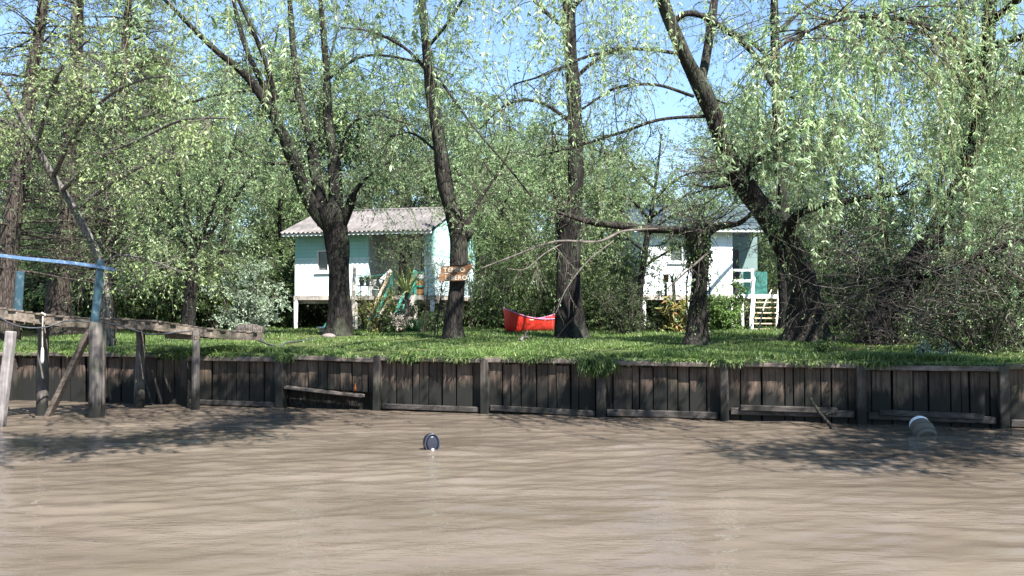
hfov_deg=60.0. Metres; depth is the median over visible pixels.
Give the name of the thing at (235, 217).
wood tree
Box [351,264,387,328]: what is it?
clothes post
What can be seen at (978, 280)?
bush
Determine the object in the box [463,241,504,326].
bush
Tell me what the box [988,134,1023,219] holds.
wood tree
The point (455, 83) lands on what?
wood tree
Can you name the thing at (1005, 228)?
bush
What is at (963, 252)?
bush
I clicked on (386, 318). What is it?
shrub
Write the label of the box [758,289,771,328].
stick
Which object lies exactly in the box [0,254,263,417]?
pier
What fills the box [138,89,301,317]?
wood tree
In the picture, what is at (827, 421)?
driftwood
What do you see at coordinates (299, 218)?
wood tree
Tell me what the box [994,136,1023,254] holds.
wood tree
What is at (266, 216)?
wood tree
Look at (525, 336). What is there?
branch
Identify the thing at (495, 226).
wood tree
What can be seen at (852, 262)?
bush
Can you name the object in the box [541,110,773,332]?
tree
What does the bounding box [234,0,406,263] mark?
wood tree
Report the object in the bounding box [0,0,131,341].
cypress tree
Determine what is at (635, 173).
wood tree
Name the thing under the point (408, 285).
yucca
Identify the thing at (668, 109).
sky
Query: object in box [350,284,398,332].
flowering shrub
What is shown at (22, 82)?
wood tree
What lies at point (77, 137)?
wood tree
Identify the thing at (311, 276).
cabin
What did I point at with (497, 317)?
shrub
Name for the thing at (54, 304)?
cypress tree
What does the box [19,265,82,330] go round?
bush
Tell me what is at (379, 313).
bush
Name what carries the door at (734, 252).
in the cabin at (726, 244)
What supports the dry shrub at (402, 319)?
on the ground at (302, 399)
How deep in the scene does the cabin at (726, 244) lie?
34.13 m
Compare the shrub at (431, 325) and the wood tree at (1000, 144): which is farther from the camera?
the wood tree at (1000, 144)
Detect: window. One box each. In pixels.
[314,249,328,273]
[419,244,423,273]
[669,240,691,263]
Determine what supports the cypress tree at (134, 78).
on the ground at (302, 399)
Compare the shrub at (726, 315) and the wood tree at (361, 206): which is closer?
the shrub at (726, 315)
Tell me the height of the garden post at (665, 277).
2.120 m
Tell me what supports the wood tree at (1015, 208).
on the ground at (302, 399)
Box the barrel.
[909,416,937,435]
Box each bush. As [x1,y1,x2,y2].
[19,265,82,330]
[23,229,116,317]
[23,277,42,326]
[72,237,185,330]
[117,233,239,323]
[150,221,237,327]
[193,226,292,329]
[205,227,270,321]
[234,225,317,327]
[261,237,327,326]
[307,304,364,323]
[358,305,422,325]
[411,275,485,325]
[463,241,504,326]
[534,240,618,322]
[597,242,661,320]
[649,302,712,322]
[733,225,841,326]
[737,245,777,326]
[812,222,882,336]
[815,235,875,322]
[820,203,943,342]
[826,217,945,320]
[840,215,949,330]
[918,214,1023,345]
[927,208,1023,333]
[927,218,1014,333]
[967,201,1023,347]
[987,199,1023,304]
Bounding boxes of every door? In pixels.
[399,244,411,294]
[732,250,738,293]
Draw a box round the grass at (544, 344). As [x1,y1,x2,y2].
[0,323,1023,379]
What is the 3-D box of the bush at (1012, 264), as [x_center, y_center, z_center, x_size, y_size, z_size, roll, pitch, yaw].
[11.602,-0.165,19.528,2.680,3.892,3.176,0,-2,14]
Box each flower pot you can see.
[357,276,366,284]
[364,276,370,284]
[370,276,376,284]
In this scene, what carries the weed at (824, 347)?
on the ground at (302, 399)
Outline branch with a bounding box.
[519,330,528,340]
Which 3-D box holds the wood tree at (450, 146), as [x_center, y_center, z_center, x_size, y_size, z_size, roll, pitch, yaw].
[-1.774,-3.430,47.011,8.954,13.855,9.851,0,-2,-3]
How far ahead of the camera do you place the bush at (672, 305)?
42.31 m
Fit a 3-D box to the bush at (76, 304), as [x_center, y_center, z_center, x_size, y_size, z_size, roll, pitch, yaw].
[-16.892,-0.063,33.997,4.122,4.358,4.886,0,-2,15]
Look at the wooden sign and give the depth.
24.02 m
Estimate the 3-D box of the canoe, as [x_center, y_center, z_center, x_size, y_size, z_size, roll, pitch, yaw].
[0.860,1.068,29.488,0.864,0.811,3.332,-1,-2,43]
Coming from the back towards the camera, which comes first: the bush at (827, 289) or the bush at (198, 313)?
the bush at (198, 313)
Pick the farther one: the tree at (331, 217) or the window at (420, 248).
the window at (420, 248)
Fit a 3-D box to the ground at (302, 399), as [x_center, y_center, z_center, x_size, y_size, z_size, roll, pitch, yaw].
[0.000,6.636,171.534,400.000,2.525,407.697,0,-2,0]
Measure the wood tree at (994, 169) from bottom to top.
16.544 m
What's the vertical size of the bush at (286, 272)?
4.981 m
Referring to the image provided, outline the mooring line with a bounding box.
[503,250,513,308]
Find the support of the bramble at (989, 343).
on the ground at (302, 399)
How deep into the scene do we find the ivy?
20.64 m
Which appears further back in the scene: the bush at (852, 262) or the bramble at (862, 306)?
the bush at (852, 262)
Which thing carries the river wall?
on the ground at (302, 399)
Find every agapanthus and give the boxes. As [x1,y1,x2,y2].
[384,321,403,332]
[396,318,432,333]
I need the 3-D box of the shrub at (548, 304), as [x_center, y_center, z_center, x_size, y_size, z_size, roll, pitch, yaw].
[0.939,-0.512,32.461,4.449,5.203,4.085,1,-2,-27]
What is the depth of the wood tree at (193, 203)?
40.26 m
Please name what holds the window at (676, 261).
in the cabin at (726, 244)
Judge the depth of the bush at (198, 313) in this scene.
34.11 m
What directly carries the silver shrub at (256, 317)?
on the ground at (302, 399)
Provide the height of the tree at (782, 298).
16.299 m
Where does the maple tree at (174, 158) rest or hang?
on the ground at (302, 399)
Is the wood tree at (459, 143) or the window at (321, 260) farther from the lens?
the wood tree at (459, 143)
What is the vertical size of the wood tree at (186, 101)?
14.102 m
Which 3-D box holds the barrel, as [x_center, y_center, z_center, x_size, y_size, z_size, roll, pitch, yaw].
[6.545,2.278,14.133,0.374,0.459,0.509,0,-2,0]
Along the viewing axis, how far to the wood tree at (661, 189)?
44.99 m
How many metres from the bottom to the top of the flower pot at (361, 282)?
0.362 m
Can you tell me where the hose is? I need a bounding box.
[256,337,318,346]
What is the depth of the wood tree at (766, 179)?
53.91 m
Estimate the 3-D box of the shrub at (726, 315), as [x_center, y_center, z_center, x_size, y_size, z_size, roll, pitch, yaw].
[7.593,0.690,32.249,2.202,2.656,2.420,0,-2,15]
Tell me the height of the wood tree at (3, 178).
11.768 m
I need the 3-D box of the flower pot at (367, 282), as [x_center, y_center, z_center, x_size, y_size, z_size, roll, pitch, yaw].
[-5.139,-0.291,31.630,0.310,0.392,0.275,1,-2,-27]
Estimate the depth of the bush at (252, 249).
42.41 m
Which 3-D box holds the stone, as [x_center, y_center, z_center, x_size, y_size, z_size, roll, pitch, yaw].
[-5.439,1.433,26.253,0.454,0.187,0.420,0,-2,0]
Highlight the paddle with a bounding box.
[40,312,45,362]
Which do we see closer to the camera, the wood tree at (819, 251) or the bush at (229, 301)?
the bush at (229, 301)
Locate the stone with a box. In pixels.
[322,333,335,337]
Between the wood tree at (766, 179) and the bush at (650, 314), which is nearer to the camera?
the bush at (650, 314)
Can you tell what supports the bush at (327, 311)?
on the ground at (302, 399)
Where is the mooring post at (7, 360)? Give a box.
[0,331,16,426]
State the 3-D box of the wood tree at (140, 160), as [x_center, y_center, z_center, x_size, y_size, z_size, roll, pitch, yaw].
[-16.177,-4.151,39.321,7.136,13.195,6.550,1,-2,-26]
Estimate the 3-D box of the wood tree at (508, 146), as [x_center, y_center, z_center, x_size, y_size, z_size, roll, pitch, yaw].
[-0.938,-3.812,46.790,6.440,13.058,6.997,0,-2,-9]
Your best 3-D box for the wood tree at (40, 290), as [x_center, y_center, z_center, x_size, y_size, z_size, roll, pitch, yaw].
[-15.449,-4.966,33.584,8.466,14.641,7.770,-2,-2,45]
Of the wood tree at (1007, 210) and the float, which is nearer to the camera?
the float
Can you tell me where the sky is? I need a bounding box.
[0,0,1023,258]
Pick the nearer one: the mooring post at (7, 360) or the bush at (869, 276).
the mooring post at (7, 360)
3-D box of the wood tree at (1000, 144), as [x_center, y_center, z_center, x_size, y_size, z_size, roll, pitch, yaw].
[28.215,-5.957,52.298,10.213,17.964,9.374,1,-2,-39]
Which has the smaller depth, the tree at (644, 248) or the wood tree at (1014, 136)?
the tree at (644, 248)
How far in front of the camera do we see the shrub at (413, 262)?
28.97 m
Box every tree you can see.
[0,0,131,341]
[0,0,172,336]
[0,0,285,346]
[0,63,89,326]
[0,95,101,325]
[0,144,130,316]
[1,61,115,315]
[5,49,108,325]
[9,1,226,331]
[19,0,207,332]
[36,67,320,325]
[54,0,495,335]
[74,7,235,323]
[74,43,232,298]
[78,83,292,325]
[83,0,979,342]
[92,188,162,235]
[104,91,243,322]
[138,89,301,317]
[161,119,254,267]
[163,78,315,325]
[177,0,346,315]
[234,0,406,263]
[237,111,327,324]
[240,156,308,321]
[250,2,447,321]
[251,138,355,322]
[277,0,591,339]
[295,126,427,324]
[321,76,429,316]
[358,1,525,313]
[364,101,427,315]
[384,108,485,321]
[386,147,449,207]
[398,100,546,324]
[405,112,540,325]
[436,150,555,327]
[440,0,690,338]
[447,90,597,260]
[447,112,558,324]
[456,93,538,324]
[468,104,634,326]
[473,161,823,345]
[478,129,621,317]
[484,83,595,314]
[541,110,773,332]
[548,105,653,326]
[582,113,671,325]
[582,178,650,322]
[627,152,698,310]
[675,0,889,328]
[677,37,858,324]
[677,78,773,321]
[701,88,819,319]
[704,0,1023,353]
[711,141,840,326]
[757,57,910,324]
[768,134,919,324]
[797,171,849,291]
[813,95,943,326]
[860,111,1023,326]
[903,51,1023,291]
[914,22,1022,255]
[920,33,1023,258]
[948,181,1023,241]
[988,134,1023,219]
[989,125,1023,237]
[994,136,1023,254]
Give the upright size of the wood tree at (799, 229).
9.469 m
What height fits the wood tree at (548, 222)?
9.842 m
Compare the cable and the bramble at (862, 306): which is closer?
the cable
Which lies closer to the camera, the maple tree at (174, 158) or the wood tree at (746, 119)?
the maple tree at (174, 158)
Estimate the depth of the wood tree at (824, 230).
63.70 m
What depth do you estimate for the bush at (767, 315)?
41.07 m
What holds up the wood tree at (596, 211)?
on the ground at (302, 399)
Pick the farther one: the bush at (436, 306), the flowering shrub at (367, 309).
the bush at (436, 306)
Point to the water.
(125, 489)
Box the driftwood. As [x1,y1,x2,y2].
[809,397,835,429]
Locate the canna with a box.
[656,290,689,332]
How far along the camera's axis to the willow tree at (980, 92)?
15.90 m
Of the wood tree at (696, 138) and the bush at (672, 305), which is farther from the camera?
the wood tree at (696, 138)
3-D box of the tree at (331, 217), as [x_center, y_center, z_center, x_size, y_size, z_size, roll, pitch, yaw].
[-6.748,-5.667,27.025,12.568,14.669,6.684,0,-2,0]
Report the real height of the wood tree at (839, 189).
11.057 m
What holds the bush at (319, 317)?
on the ground at (302, 399)
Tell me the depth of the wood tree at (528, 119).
51.35 m
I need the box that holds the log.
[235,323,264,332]
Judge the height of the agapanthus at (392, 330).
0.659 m
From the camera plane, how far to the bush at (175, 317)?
32.84 m
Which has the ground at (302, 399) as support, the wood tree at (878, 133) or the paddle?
the wood tree at (878, 133)
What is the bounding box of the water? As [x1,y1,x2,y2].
[0,400,1023,575]
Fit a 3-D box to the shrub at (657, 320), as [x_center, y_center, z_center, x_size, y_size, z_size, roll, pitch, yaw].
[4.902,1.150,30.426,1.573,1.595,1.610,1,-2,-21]
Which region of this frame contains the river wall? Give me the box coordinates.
[0,351,1023,427]
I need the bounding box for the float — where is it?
[423,433,439,449]
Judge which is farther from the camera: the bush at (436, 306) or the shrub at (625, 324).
the bush at (436, 306)
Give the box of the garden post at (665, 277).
[663,274,668,322]
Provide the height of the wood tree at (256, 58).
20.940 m
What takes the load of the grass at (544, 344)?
on the ground at (302, 399)
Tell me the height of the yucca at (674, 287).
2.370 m
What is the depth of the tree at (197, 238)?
26.90 m
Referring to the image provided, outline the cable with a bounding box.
[0,317,190,334]
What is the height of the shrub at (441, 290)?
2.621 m
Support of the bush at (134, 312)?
on the ground at (302, 399)
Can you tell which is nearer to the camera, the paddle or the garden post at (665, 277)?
the paddle
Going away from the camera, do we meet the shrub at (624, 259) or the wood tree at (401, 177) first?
the shrub at (624, 259)
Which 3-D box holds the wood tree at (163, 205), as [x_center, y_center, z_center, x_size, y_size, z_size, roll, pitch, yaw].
[-13.852,-3.171,36.613,8.949,11.521,8.136,0,-2,10]
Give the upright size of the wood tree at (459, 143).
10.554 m
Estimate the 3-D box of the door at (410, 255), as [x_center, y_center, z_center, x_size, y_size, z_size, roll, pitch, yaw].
[-4.130,-0.711,34.676,0.560,1.980,0.040,0,-2,14]
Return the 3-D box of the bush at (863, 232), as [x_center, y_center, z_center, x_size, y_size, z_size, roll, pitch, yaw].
[13.058,-0.286,29.285,3.710,4.670,4.397,2,-2,-44]
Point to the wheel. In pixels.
(356, 321)
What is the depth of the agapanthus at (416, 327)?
28.16 m
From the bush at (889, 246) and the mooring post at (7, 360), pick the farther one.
the bush at (889, 246)
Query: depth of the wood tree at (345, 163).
50.14 m
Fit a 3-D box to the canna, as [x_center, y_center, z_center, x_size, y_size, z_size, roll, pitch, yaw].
[5.744,0.929,30.189,1.693,1.880,1.543,-1,-2,22]
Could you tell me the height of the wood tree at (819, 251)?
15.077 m
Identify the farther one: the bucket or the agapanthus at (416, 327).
the bucket
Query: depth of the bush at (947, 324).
25.80 m
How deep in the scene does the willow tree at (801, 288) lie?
20.29 m
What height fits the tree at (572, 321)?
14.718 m
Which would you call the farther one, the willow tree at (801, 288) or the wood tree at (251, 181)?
the wood tree at (251, 181)
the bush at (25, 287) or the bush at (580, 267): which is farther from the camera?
the bush at (580, 267)
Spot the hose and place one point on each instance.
(285, 342)
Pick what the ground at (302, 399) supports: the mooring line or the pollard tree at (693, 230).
the pollard tree at (693, 230)
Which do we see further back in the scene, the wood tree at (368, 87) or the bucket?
the wood tree at (368, 87)
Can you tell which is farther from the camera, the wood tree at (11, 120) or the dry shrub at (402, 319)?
the wood tree at (11, 120)
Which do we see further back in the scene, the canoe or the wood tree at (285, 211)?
the wood tree at (285, 211)
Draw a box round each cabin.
[280,207,479,329]
[613,204,778,329]
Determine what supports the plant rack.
on the ground at (302, 399)
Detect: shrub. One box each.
[200,255,298,333]
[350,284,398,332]
[353,208,448,332]
[366,299,422,332]
[389,309,420,333]
[410,309,444,332]
[419,253,465,336]
[463,220,555,329]
[478,212,610,317]
[555,194,713,330]
[583,267,651,334]
[640,301,681,332]
[707,270,751,329]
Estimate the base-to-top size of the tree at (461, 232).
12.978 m
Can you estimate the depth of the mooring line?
27.36 m
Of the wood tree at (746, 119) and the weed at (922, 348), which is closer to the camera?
the weed at (922, 348)
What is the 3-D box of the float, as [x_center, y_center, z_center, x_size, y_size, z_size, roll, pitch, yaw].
[-1.148,2.196,12.557,0.222,0.294,0.239,1,-2,-21]
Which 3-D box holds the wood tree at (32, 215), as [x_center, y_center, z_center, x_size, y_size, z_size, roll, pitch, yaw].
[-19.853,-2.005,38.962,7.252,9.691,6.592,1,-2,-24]
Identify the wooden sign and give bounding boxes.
[439,264,472,280]
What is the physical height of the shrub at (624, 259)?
5.923 m
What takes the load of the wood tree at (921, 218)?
on the ground at (302, 399)
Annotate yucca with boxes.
[384,264,427,322]
[668,270,681,301]
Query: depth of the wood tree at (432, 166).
45.59 m
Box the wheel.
[352,315,361,326]
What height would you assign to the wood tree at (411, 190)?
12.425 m
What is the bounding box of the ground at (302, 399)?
[19,319,1023,426]
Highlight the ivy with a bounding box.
[682,231,713,340]
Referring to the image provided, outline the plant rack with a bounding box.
[357,276,376,328]
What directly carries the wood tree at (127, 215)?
on the ground at (302, 399)
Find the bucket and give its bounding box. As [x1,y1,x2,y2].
[371,288,378,295]
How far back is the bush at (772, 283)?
36.18 m
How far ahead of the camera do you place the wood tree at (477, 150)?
41.70 m
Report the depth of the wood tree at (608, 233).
45.48 m
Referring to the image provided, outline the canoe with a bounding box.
[503,308,554,332]
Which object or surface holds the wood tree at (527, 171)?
on the ground at (302, 399)
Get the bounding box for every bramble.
[836,283,937,345]
[904,263,1023,353]
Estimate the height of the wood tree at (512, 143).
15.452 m
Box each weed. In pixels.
[809,333,838,352]
[914,340,954,355]
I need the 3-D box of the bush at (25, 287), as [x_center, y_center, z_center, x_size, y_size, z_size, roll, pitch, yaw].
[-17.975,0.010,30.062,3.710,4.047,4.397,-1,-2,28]
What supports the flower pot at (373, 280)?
on the plant rack
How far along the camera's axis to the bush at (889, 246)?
32.29 m

